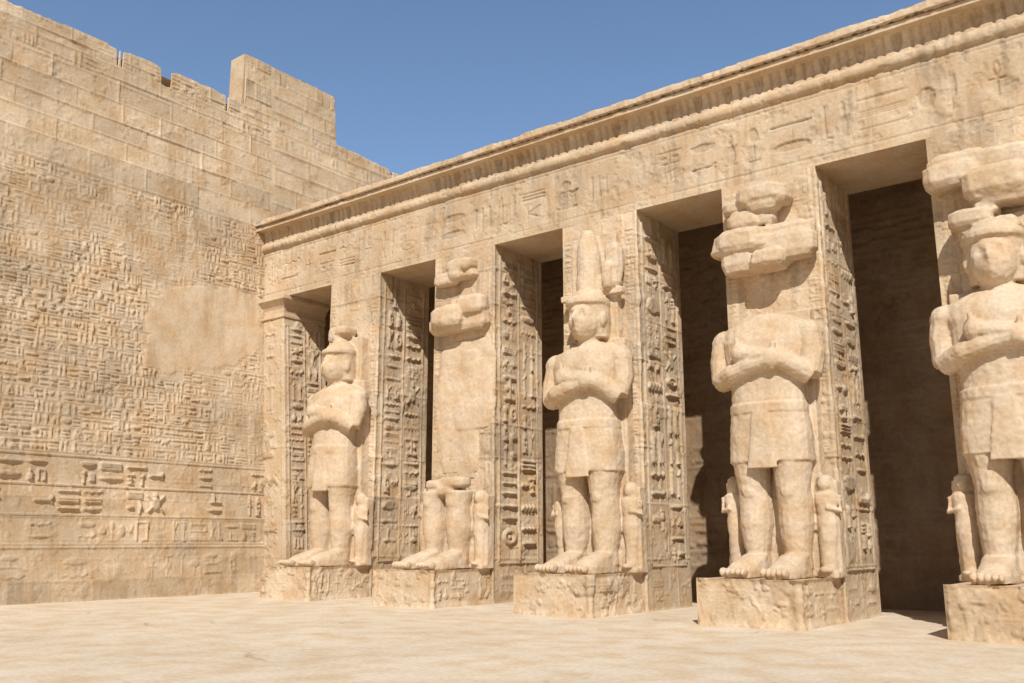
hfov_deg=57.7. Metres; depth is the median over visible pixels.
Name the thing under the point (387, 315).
pillar
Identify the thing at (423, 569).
pedestal top
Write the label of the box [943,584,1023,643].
pedestal
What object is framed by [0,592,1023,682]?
ground
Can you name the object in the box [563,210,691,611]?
pillar
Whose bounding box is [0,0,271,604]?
pylon wall
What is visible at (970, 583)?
pedestal top
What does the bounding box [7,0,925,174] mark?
sky
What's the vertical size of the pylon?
17.100 m
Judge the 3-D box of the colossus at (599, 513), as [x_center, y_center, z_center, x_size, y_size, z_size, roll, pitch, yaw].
[1.475,1.093,20.039,2.328,7.583,1.871,-9,-15,37]
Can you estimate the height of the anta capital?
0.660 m
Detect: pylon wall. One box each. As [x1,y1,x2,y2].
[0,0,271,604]
[271,67,398,216]
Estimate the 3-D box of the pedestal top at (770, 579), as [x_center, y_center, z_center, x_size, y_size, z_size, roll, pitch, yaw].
[4.606,4.622,16.581,1.860,0.780,2.000,-9,-15,37]
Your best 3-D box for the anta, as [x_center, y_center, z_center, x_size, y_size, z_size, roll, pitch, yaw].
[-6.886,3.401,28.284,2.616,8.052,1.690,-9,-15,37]
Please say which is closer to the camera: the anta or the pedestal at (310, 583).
the pedestal at (310, 583)
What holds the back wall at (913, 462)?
on the ground
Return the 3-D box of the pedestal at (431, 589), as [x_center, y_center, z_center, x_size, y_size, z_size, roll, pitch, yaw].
[-1.838,5.650,21.446,1.958,0.800,2.087,-9,-15,37]
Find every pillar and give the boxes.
[327,272,428,596]
[432,244,542,603]
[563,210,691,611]
[721,166,881,622]
[926,115,1023,473]
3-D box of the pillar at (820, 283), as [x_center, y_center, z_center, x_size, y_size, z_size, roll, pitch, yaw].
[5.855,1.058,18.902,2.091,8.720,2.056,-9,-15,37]
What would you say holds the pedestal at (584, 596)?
on the ground
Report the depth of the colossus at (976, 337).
15.24 m
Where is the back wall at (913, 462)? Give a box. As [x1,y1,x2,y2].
[425,178,964,611]
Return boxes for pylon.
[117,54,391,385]
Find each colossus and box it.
[278,325,373,566]
[392,257,496,569]
[534,230,647,574]
[710,180,846,579]
[922,141,1023,584]
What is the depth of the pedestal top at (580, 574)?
18.97 m
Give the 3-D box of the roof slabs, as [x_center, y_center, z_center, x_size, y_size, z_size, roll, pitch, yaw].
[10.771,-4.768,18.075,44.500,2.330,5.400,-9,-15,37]
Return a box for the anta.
[263,317,325,565]
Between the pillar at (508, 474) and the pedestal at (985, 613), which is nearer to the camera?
the pedestal at (985, 613)
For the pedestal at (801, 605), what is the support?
on the ground
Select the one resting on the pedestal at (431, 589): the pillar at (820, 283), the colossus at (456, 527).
the colossus at (456, 527)
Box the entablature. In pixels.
[255,0,1023,298]
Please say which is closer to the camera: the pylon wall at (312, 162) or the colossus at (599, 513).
the colossus at (599, 513)
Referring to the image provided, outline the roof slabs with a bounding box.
[256,0,1020,309]
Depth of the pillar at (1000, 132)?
16.61 m
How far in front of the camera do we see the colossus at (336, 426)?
24.56 m
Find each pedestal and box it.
[260,566,368,600]
[372,568,490,608]
[513,573,644,617]
[696,577,844,630]
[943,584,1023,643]
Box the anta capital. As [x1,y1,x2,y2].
[259,294,329,326]
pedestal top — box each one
[396,569,458,570]
[537,572,620,574]
[713,577,819,580]
[951,582,1023,585]
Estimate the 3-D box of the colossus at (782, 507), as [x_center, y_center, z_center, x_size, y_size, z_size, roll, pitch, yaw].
[4.749,0.530,17.640,2.352,7.705,2.000,-9,-15,37]

